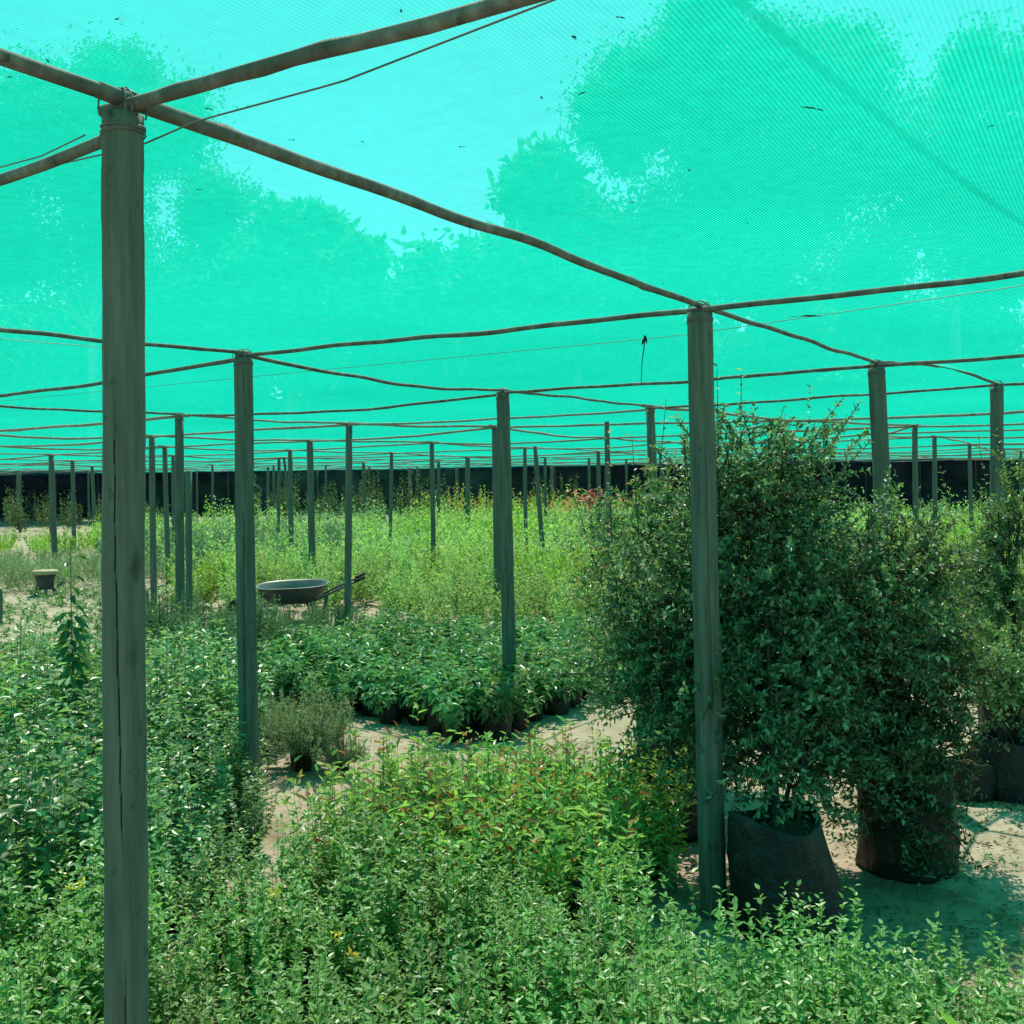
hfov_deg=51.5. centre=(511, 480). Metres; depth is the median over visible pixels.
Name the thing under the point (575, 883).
red tip shrub
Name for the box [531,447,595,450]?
roof pole
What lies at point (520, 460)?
roof pole
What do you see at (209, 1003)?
leaf shrub
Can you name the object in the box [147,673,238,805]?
broad leaf shrub
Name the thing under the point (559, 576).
feathery shrub
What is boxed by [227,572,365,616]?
wheelbarrow
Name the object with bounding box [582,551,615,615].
feathery shrub
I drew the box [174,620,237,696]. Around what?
broad leaf shrub
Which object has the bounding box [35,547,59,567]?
grey bed shrub
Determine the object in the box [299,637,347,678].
glossy bag plant
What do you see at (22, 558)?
grey bed shrub
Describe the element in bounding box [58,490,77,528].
dark tall shrub
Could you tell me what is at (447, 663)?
glossy bag plant
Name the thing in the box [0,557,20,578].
grey bed shrub
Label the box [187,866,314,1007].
leaf shrub
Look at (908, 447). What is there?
roof pole
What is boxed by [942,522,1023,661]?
yellow green shrub
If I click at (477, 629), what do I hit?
glossy bag plant
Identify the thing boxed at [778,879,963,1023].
leaf shrub
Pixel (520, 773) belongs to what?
red tip shrub
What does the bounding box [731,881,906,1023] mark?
leaf shrub
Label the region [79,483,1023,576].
feathery bed
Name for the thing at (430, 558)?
feathery shrub
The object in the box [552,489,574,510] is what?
straw yellow shrub
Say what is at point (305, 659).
glossy bag plant
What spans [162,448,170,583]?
support post
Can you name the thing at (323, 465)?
roof pole
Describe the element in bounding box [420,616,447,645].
glossy bag plant
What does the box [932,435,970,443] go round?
roof pole
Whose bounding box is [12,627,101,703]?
broad leaf shrub
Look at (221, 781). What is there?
broad leaf shrub
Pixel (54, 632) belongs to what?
broad leaf shrub
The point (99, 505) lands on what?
dark tall shrub
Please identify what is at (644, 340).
dry stalk
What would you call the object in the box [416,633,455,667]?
glossy bag plant
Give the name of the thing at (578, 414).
roof pole
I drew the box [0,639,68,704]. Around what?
broad leaf shrub
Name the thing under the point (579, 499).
dark tall shrub
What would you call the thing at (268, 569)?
feathery shrub
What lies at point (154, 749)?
broad leaf shrub
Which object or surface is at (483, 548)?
feathery shrub
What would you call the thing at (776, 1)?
sky
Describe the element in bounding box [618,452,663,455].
roof pole
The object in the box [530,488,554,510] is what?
straw yellow shrub
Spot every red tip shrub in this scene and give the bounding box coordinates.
[276,764,402,862]
[282,755,428,900]
[310,728,429,837]
[318,775,445,902]
[337,755,437,843]
[350,729,455,818]
[350,782,470,878]
[374,763,519,938]
[375,702,481,842]
[388,736,514,878]
[402,731,486,840]
[426,731,515,808]
[436,740,545,839]
[452,733,577,862]
[454,753,552,911]
[466,802,600,944]
[469,745,623,896]
[493,723,581,829]
[499,709,588,800]
[503,743,595,837]
[520,767,647,943]
[523,715,655,875]
[529,721,622,807]
[565,736,645,850]
[570,770,683,904]
[576,726,650,812]
[598,719,696,836]
[603,755,693,880]
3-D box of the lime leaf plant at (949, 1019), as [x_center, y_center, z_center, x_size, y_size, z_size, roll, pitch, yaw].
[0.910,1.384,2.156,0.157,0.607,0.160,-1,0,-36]
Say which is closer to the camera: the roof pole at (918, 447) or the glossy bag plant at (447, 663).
the glossy bag plant at (447, 663)
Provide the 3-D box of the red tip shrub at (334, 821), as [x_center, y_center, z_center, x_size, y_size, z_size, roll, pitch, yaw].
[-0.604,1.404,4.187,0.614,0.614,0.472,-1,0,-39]
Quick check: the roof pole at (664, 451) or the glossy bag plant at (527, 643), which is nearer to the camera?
the glossy bag plant at (527, 643)
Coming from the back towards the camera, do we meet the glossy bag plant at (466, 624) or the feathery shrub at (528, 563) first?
the feathery shrub at (528, 563)
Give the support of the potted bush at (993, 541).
on the ground
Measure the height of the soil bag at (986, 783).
0.210 m
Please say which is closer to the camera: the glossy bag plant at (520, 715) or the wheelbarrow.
the glossy bag plant at (520, 715)
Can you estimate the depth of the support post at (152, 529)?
14.23 m
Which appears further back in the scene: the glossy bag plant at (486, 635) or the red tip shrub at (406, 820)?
the glossy bag plant at (486, 635)
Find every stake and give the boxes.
[0,589,2,625]
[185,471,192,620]
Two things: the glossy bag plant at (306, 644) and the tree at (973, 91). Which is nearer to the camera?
the glossy bag plant at (306, 644)
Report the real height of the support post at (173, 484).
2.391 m
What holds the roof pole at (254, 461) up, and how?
on the support post at (278, 484)
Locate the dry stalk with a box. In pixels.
[641,335,646,379]
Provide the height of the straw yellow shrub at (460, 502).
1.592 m
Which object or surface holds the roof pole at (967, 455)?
on the support post
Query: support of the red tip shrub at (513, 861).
on the ground
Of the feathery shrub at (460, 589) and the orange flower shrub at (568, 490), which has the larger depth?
the orange flower shrub at (568, 490)
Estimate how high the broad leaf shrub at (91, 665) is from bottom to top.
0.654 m
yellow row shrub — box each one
[0,527,16,548]
[0,528,20,549]
[0,536,13,553]
[23,527,46,547]
[28,534,50,552]
[30,529,51,549]
[30,533,50,550]
[30,536,58,554]
[48,525,80,550]
[57,533,76,549]
[65,528,89,553]
[76,527,98,546]
[80,524,99,549]
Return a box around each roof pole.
[0,48,101,97]
[0,135,100,185]
[0,327,250,353]
[0,355,250,396]
[0,405,183,414]
[0,414,190,431]
[0,434,155,439]
[0,437,159,446]
[0,453,48,454]
[0,455,56,459]
[0,461,71,463]
[0,463,54,464]
[0,464,45,466]
[4,446,157,450]
[8,468,70,470]
[11,459,72,460]
[13,465,96,466]
[19,466,91,468]
[21,470,89,470]
[33,471,84,472]
[44,453,167,456]
[45,463,101,466]
[46,461,148,464]
[51,446,168,455]
[72,455,174,461]
[96,81,706,307]
[97,0,547,116]
[146,434,309,440]
[146,458,282,461]
[146,462,217,464]
[146,465,214,468]
[152,423,358,436]
[158,441,308,447]
[158,445,289,450]
[168,454,283,458]
[169,451,291,456]
[175,413,348,423]
[179,393,508,416]
[209,464,273,465]
[209,465,275,467]
[221,461,286,463]
[222,459,276,462]
[235,308,711,357]
[235,352,503,391]
[255,465,328,467]
[276,463,361,465]
[284,453,395,457]
[286,449,395,452]
[286,455,426,458]
[290,442,437,450]
[293,459,385,462]
[298,467,344,467]
[301,467,359,468]
[309,426,496,441]
[309,439,438,442]
[323,462,366,463]
[328,458,380,459]
[333,463,409,466]
[342,422,496,427]
[358,409,655,424]
[361,462,406,463]
[372,464,449,466]
[375,466,413,467]
[378,460,442,462]
[381,459,438,461]
[386,458,463,459]
[387,447,530,453]
[416,452,595,456]
[423,438,602,444]
[427,441,525,447]
[435,458,593,462]
[435,461,533,463]
[443,458,540,460]
[450,462,530,464]
[463,457,541,459]
[468,452,624,457]
[483,419,786,428]
[489,424,603,437]
[496,363,883,393]
[498,388,643,405]
[521,442,669,449]
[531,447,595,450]
[542,457,586,458]
[545,453,664,457]
[546,460,621,462]
[552,463,632,465]
[553,463,603,464]
[583,460,658,462]
[594,447,688,451]
[601,456,687,459]
[602,436,672,441]
[610,425,923,438]
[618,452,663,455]
[625,448,757,452]
[629,456,739,459]
[641,404,773,419]
[645,383,1003,408]
[670,434,870,443]
[687,270,1023,312]
[713,310,876,363]
[721,436,942,445]
[761,410,1023,422]
[764,419,914,425]
[791,443,974,449]
[807,445,977,450]
[831,457,901,458]
[836,457,929,459]
[837,447,986,452]
[848,458,948,460]
[858,429,1023,434]
[862,449,1009,453]
[863,459,950,461]
[867,354,1023,367]
[867,451,1020,455]
[869,424,918,433]
[872,361,997,384]
[889,435,938,437]
[917,423,1023,427]
[918,454,1018,456]
[927,436,1023,438]
[930,456,1023,457]
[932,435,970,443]
[951,458,1018,459]
[957,453,1022,455]
[963,444,1023,445]
[969,443,1023,444]
[989,382,1023,386]
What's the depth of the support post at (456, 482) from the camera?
47.63 m
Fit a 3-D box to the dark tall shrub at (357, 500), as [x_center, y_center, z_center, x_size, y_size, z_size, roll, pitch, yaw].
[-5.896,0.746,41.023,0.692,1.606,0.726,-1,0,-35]
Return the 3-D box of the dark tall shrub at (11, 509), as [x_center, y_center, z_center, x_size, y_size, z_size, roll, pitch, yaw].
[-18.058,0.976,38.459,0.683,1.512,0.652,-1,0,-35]
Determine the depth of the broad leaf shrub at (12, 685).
6.01 m
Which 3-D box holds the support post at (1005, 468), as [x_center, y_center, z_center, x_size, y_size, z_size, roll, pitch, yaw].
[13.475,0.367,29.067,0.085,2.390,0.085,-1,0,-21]
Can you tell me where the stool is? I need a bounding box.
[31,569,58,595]
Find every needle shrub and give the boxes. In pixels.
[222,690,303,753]
[258,675,359,770]
[316,730,371,772]
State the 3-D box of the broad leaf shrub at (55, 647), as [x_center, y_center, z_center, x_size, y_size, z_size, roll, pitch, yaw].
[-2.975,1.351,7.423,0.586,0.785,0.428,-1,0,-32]
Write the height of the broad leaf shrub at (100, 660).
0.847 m
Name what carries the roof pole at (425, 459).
on the support post at (467, 482)
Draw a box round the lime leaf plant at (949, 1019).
[939,1011,958,1023]
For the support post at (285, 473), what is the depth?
26.78 m
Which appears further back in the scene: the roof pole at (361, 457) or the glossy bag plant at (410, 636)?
the roof pole at (361, 457)
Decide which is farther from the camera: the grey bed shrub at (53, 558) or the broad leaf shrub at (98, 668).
the grey bed shrub at (53, 558)
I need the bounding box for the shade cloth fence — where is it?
[0,460,1023,517]
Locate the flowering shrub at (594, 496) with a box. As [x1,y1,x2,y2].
[576,485,617,543]
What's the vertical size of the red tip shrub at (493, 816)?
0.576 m
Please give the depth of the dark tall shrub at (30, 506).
46.03 m
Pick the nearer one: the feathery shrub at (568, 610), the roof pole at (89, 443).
the feathery shrub at (568, 610)
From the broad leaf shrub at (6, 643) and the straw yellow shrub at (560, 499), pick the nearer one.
the broad leaf shrub at (6, 643)
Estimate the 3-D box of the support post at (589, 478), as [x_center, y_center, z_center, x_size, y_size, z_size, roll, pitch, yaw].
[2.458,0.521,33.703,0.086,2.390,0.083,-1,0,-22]
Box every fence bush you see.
[0,396,61,461]
[0,399,21,475]
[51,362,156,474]
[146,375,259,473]
[146,384,186,473]
[223,394,286,471]
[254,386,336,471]
[288,385,387,471]
[342,357,441,469]
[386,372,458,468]
[421,350,549,468]
[510,380,591,467]
[532,371,615,465]
[575,357,670,466]
[634,365,751,465]
[714,344,792,463]
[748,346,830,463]
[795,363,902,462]
[838,333,938,461]
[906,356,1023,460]
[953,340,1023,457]
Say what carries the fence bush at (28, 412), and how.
on the ground
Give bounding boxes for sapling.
[0,610,36,743]
[51,540,96,745]
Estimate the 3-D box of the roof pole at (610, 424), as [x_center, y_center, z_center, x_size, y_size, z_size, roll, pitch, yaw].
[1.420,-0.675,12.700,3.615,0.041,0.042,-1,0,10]
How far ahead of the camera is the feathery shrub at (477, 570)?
14.78 m
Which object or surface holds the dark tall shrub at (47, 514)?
on the ground
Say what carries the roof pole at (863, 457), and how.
attached to the roof pole at (967, 455)
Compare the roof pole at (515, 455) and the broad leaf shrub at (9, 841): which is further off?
the roof pole at (515, 455)
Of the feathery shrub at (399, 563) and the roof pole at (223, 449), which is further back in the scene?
the roof pole at (223, 449)
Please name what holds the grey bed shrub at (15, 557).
on the ground
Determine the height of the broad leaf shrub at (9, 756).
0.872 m
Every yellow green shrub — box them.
[847,502,966,638]
[847,516,947,627]
[938,534,1023,669]
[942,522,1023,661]
[946,569,987,651]
[950,534,1023,591]
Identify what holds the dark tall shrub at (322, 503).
on the ground
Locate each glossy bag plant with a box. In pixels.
[257,626,301,673]
[257,632,293,661]
[257,635,327,664]
[257,646,292,699]
[257,651,309,703]
[260,654,306,711]
[267,636,332,697]
[271,618,314,653]
[271,624,324,653]
[291,652,341,702]
[291,654,344,710]
[292,626,340,658]
[297,651,363,716]
[298,629,345,657]
[299,624,347,642]
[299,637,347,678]
[319,619,336,638]
[319,624,360,647]
[320,632,373,685]
[327,628,371,672]
[329,635,389,670]
[331,639,390,660]
[332,612,382,639]
[334,655,385,710]
[338,624,384,655]
[342,619,364,642]
[345,627,402,657]
[348,639,421,670]
[349,646,399,716]
[354,661,412,723]
[356,619,404,641]
[361,610,390,628]
[364,605,411,639]
[369,654,414,690]
[370,625,411,652]
[370,638,410,656]
[371,644,424,666]
[378,607,425,635]
[385,633,415,661]
[386,643,444,674]
[387,659,418,716]
[388,618,427,650]
[395,627,418,643]
[396,622,444,650]
[396,660,449,724]
[397,621,432,639]
[397,632,438,659]
[397,635,460,677]
[399,654,473,733]
[407,633,456,657]
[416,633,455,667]
[417,619,467,648]
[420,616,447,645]
[421,662,488,741]
[422,611,464,644]
[424,656,470,687]
[425,662,486,699]
[428,647,472,674]
[432,639,472,666]
[436,649,487,685]
[440,629,473,654]
[441,604,482,638]
[442,656,497,731]
[445,638,494,666]
[446,633,476,657]
[450,624,481,644]
[450,648,502,690]
[452,614,491,644]
[452,631,496,650]
[457,637,502,679]
[462,664,528,740]
[467,615,501,634]
[470,623,501,643]
[471,625,523,644]
[471,637,501,659]
[472,630,496,652]
[474,638,518,671]
[478,659,533,704]
[485,609,540,636]
[485,632,518,658]
[487,620,501,639]
[490,649,536,685]
[491,621,546,651]
[491,654,542,690]
[493,639,538,656]
[495,616,532,643]
[495,660,561,721]
[498,618,548,648]
[498,665,543,730]
[501,638,567,684]
[516,617,548,631]
[516,632,556,672]
[516,633,539,655]
[518,615,577,641]
[521,638,552,651]
[529,626,569,649]
[529,637,585,715]
[530,618,560,629]
[534,636,596,707]
[534,645,579,663]
[538,639,580,660]
[540,614,583,641]
[544,621,582,653]
[547,613,568,643]
[548,613,602,654]
[548,614,589,636]
[554,633,594,659]
[559,604,596,631]
[569,631,613,693]
[575,630,608,651]
[577,647,609,698]
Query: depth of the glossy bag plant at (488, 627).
9.36 m
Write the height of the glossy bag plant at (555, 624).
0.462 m
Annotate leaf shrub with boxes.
[0,620,50,677]
[0,624,17,675]
[0,633,36,677]
[0,637,79,746]
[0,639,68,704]
[0,644,18,661]
[0,651,101,830]
[0,655,44,745]
[0,664,33,718]
[0,665,31,735]
[0,677,58,816]
[0,683,92,787]
[0,698,37,806]
[0,703,98,909]
[0,727,10,837]
[0,728,26,808]
[0,729,92,949]
[0,733,17,779]
[0,743,75,897]
[0,753,45,865]
[0,814,176,1001]
[0,817,7,872]
[0,839,89,1005]
[0,851,184,1023]
[0,940,103,1023]
[0,945,33,1014]
[1,599,89,665]
[1,664,72,704]
[1,697,92,839]
[1,877,95,1023]
[2,695,85,752]
[3,651,62,724]
[5,610,82,683]
[5,695,78,800]
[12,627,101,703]
[17,1003,63,1023]
[19,699,171,918]
[22,644,96,694]
[24,656,101,724]
[26,637,69,685]
[26,765,176,935]
[30,671,101,751]
[34,842,225,1023]
[40,668,168,778]
[43,620,101,682]
[43,670,102,733]
[43,670,153,778]
[46,724,165,865]
[47,623,101,664]
[54,640,101,690]
[67,634,178,737]
[68,599,155,663]
[70,645,100,699]
[71,639,151,707]
[75,704,196,866]
[79,630,203,743]
[85,746,191,883]
[96,779,216,934]
[98,924,223,1023]
[146,612,237,716]
[146,620,212,678]
[146,626,188,683]
[146,626,202,681]
[146,627,183,667]
[146,629,181,671]
[146,633,157,681]
[146,642,195,775]
[146,643,186,710]
[146,696,192,788]
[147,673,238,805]
[147,706,185,821]
[147,733,234,858]
[148,631,222,700]
[148,648,214,708]
[153,673,238,775]
[154,658,227,751]
[158,633,271,781]
[160,628,227,664]
[163,957,255,1023]
[169,781,225,868]
[169,823,284,972]
[173,793,246,905]
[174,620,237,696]
[176,712,245,819]
[179,621,276,724]
[182,612,273,703]
[183,850,368,1023]
[187,653,238,739]
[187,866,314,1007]
[203,727,265,835]
[207,718,273,803]
[215,931,358,1023]
[217,936,387,1023]
[223,757,278,858]
[224,795,381,980]
[266,981,450,1023]
[280,855,419,1012]
[290,769,421,921]
[313,791,468,949]
[317,911,484,1023]
[324,824,483,1021]
[359,954,527,1023]
[433,827,560,984]
[442,877,587,1023]
[447,872,579,1000]
[456,881,648,1023]
[499,866,652,1023]
[544,904,699,1023]
[566,834,695,1011]
[569,1002,634,1023]
[576,952,729,1023]
[595,867,834,1023]
[638,890,766,1023]
[691,902,840,1023]
[700,920,848,1023]
[709,959,844,1023]
[716,950,848,1022]
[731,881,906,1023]
[737,902,943,1023]
[753,983,822,1023]
[764,984,892,1023]
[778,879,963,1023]
[841,943,1022,1023]
[862,963,1003,1023]
[867,911,1023,1023]
[921,962,1023,1023]
[929,988,1023,1023]
[941,937,1023,1023]
[985,946,1023,1023]
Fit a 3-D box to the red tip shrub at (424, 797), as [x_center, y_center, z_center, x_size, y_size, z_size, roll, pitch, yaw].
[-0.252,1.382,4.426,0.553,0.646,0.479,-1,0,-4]
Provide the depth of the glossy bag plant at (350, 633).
9.19 m
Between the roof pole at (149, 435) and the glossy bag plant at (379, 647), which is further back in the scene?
the roof pole at (149, 435)
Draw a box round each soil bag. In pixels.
[649,787,697,843]
[949,753,996,802]
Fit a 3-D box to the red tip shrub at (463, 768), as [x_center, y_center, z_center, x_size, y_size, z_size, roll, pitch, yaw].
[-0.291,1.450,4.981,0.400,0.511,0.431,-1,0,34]
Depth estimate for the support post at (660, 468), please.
27.86 m
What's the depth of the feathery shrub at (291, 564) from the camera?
16.10 m
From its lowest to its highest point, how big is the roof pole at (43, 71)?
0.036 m
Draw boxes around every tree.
[0,20,269,474]
[0,287,286,431]
[0,396,101,475]
[185,191,394,471]
[275,316,724,408]
[346,223,574,392]
[485,126,698,460]
[548,0,953,395]
[687,261,1023,399]
[792,4,1023,395]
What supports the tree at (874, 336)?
on the ground
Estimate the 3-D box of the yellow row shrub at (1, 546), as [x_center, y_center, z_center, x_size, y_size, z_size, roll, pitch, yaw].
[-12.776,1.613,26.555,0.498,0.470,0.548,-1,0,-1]
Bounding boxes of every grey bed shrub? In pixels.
[0,549,25,574]
[0,554,29,587]
[0,555,26,585]
[0,557,15,579]
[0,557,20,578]
[0,562,30,590]
[1,546,32,574]
[4,543,30,566]
[7,545,37,571]
[16,556,47,581]
[21,566,45,588]
[27,557,53,584]
[33,566,63,586]
[34,544,57,564]
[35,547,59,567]
[35,551,64,567]
[37,558,62,568]
[42,553,62,568]
[43,555,79,579]
[52,553,79,577]
[54,562,78,587]
[55,569,83,590]
[57,543,83,567]
[58,551,81,570]
[58,564,82,583]
[61,545,83,564]
[74,552,99,569]
[76,544,96,562]
[79,557,99,578]
[81,552,100,574]
[81,556,100,582]
[82,554,100,584]
[94,556,100,580]
[94,560,101,587]
[145,553,172,585]
[145,557,164,579]
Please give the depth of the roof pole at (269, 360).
6.27 m
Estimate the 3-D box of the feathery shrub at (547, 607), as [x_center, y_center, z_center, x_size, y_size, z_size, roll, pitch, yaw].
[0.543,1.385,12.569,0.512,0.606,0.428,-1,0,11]
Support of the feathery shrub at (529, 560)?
on the ground
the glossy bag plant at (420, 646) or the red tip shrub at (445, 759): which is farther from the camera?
the glossy bag plant at (420, 646)
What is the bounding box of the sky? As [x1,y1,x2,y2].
[0,0,1023,468]
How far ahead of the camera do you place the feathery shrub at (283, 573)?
15.45 m
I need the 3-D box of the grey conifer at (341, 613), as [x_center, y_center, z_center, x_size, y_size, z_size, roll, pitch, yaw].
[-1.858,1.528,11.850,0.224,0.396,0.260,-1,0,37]
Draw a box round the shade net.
[0,0,1023,474]
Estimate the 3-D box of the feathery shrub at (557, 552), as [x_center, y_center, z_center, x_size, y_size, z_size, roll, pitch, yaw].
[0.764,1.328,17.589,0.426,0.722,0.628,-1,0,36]
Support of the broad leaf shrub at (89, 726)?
on the ground
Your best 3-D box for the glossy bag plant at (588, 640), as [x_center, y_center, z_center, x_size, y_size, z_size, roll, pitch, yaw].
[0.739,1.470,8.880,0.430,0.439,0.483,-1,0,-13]
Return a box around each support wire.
[0,134,85,167]
[0,338,101,347]
[6,285,1023,400]
[65,0,555,163]
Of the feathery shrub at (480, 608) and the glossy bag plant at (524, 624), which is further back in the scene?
the feathery shrub at (480, 608)
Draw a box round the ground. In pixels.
[0,509,1023,1023]
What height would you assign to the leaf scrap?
0.007 m
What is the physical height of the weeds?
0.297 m
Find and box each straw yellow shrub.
[435,486,460,509]
[448,480,471,519]
[470,487,492,515]
[478,494,492,514]
[483,490,520,515]
[512,493,535,512]
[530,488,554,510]
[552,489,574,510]
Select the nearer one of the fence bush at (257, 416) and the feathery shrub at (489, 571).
the feathery shrub at (489, 571)
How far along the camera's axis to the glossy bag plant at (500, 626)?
10.15 m
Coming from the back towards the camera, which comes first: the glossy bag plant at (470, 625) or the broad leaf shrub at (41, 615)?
the glossy bag plant at (470, 625)
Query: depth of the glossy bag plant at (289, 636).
9.09 m
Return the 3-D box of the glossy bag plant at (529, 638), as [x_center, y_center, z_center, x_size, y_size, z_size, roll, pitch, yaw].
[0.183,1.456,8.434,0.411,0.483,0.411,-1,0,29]
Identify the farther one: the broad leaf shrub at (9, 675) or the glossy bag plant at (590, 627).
the glossy bag plant at (590, 627)
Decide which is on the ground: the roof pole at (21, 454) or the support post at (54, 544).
the support post at (54, 544)
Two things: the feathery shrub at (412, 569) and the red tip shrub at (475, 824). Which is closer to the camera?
the red tip shrub at (475, 824)
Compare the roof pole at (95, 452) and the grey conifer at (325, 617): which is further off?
the roof pole at (95, 452)
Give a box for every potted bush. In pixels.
[528,400,738,788]
[546,363,997,949]
[788,476,1023,883]
[929,428,1023,732]
[955,611,1023,804]
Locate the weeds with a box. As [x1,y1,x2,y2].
[0,583,1023,969]
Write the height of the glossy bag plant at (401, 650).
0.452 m
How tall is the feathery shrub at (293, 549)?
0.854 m
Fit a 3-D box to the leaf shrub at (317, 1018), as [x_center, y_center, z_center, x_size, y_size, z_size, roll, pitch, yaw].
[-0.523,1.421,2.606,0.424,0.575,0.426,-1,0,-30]
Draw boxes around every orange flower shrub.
[559,487,596,514]
[565,492,601,509]
[602,492,634,513]
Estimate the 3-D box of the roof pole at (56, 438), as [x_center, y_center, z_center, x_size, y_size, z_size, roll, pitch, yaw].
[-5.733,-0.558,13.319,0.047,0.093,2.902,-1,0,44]
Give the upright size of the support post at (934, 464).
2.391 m
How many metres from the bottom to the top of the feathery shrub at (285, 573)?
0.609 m
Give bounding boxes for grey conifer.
[94,599,147,638]
[145,584,198,639]
[146,587,202,644]
[146,598,188,655]
[164,601,221,662]
[185,589,233,646]
[200,605,235,641]
[204,604,236,655]
[216,614,262,681]
[221,605,258,633]
[234,591,285,670]
[260,600,282,635]
[266,618,285,644]
[274,611,293,632]
[275,622,296,643]
[278,605,298,628]
[295,613,316,627]
[295,613,324,637]
[302,602,319,620]
[309,603,327,636]
[313,603,342,631]
[333,603,353,625]
[335,602,353,615]
[342,602,366,629]
[358,612,376,628]
[375,601,399,624]
[396,609,418,627]
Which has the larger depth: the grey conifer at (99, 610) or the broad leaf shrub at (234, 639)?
the grey conifer at (99, 610)
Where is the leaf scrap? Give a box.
[794,315,821,316]
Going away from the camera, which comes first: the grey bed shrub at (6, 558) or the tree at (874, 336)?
the grey bed shrub at (6, 558)
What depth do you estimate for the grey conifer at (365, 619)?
11.17 m
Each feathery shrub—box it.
[164,568,204,596]
[165,550,208,592]
[166,561,205,606]
[185,555,224,604]
[195,537,230,585]
[204,545,235,591]
[210,541,235,579]
[214,557,235,591]
[217,570,256,606]
[223,553,257,595]
[224,570,235,601]
[226,538,266,590]
[232,550,273,599]
[234,546,287,604]
[255,542,273,560]
[256,552,289,581]
[256,556,270,584]
[256,558,278,580]
[267,561,297,581]
[273,561,306,580]
[274,548,314,578]
[282,541,324,579]
[284,531,332,576]
[284,540,318,575]
[284,564,317,607]
[293,550,333,580]
[300,556,343,608]
[304,534,339,586]
[310,551,354,600]
[313,542,365,606]
[321,542,353,583]
[324,543,344,567]
[335,544,363,582]
[342,544,392,604]
[342,556,372,592]
[351,555,379,599]
[352,526,382,565]
[352,544,375,571]
[352,544,392,588]
[365,547,393,593]
[368,551,424,618]
[370,536,413,575]
[375,531,412,577]
[376,556,415,607]
[381,537,420,592]
[383,547,426,598]
[387,535,428,582]
[389,566,423,613]
[399,561,449,616]
[401,533,434,580]
[405,542,445,592]
[406,576,453,625]
[418,538,449,577]
[420,548,447,583]
[424,555,476,618]
[425,563,459,603]
[430,558,457,592]
[436,536,479,586]
[436,550,460,587]
[439,539,474,577]
[442,559,485,608]
[451,562,487,614]
[453,548,487,589]
[457,570,499,626]
[458,546,493,592]
[460,554,493,600]
[465,533,492,574]
[465,558,518,608]
[466,528,492,569]
[468,547,517,582]
[471,547,493,577]
[484,573,529,629]
[490,569,548,618]
[492,533,523,566]
[497,549,553,612]
[513,540,537,577]
[514,541,543,570]
[514,545,532,585]
[514,561,563,624]
[514,564,535,598]
[517,536,546,584]
[528,554,553,586]
[530,548,573,603]
[532,548,578,588]
[539,574,578,618]
[540,543,565,573]
[544,563,587,613]
[544,564,577,594]
[546,539,572,571]
[547,551,588,583]
[548,565,592,627]
[548,569,598,625]
[551,544,580,577]
[555,550,606,606]
[556,531,589,563]
[558,537,593,568]
[574,539,605,587]
[575,542,599,595]
[582,533,619,565]
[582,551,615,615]
[583,539,620,564]
[587,545,615,594]
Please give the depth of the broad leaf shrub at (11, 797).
4.10 m
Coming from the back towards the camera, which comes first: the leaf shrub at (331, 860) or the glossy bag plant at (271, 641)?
the glossy bag plant at (271, 641)
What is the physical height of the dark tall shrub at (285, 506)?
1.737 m
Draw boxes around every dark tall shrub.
[2,485,16,524]
[2,489,21,526]
[2,498,12,525]
[10,495,30,531]
[11,482,25,529]
[23,489,38,519]
[32,492,45,521]
[33,494,48,526]
[37,494,48,530]
[41,498,48,526]
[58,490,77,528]
[61,490,70,519]
[63,490,83,529]
[87,502,100,527]
[90,494,101,516]
[254,470,261,514]
[269,478,283,516]
[275,478,297,520]
[275,488,295,518]
[280,470,286,519]
[286,467,307,519]
[304,492,324,516]
[314,490,327,514]
[317,480,337,517]
[317,484,331,507]
[333,488,344,515]
[352,481,368,514]
[358,470,379,507]
[360,478,383,522]
[365,465,382,515]
[366,472,384,503]
[368,487,382,515]
[393,486,403,515]
[395,473,417,513]
[403,468,428,513]
[407,474,429,515]
[420,476,436,510]
[427,474,448,513]
[528,471,543,507]
[540,473,552,509]
[550,484,563,505]
[552,475,571,506]
[559,473,582,509]
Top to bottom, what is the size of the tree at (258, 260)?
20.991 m
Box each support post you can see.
[16,471,17,529]
[18,470,21,532]
[48,456,57,567]
[49,487,50,545]
[70,462,75,552]
[87,471,89,524]
[90,467,95,527]
[97,86,148,1023]
[149,438,156,611]
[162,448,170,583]
[171,456,174,547]
[174,412,184,608]
[196,471,197,519]
[211,465,213,523]
[232,349,260,817]
[266,467,269,520]
[272,466,274,513]
[277,459,280,534]
[283,458,287,509]
[288,451,293,553]
[306,442,315,573]
[325,466,327,513]
[344,426,351,617]
[362,463,366,517]
[368,467,370,506]
[388,454,392,543]
[408,468,411,514]
[416,467,418,499]
[430,444,435,564]
[437,462,439,516]
[455,467,457,509]
[465,458,469,529]
[492,428,500,618]
[496,388,516,677]
[523,449,527,552]
[533,446,545,562]
[544,458,546,530]
[550,466,553,498]
[588,459,590,509]
[596,452,600,523]
[604,421,613,594]
[625,460,627,509]
[646,404,657,517]
[659,454,662,488]
[686,300,726,919]
[867,359,892,555]
[912,427,918,533]
[932,438,937,537]
[967,445,973,534]
[989,380,1003,624]
[1004,450,1005,497]
[1019,452,1022,510]
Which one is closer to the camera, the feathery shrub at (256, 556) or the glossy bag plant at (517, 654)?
the glossy bag plant at (517, 654)
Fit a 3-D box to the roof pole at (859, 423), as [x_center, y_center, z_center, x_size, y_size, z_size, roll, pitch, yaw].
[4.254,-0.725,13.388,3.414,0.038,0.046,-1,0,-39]
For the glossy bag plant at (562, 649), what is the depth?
8.52 m
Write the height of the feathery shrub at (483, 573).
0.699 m
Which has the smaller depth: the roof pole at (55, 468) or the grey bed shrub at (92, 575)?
the grey bed shrub at (92, 575)
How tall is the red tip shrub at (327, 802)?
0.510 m

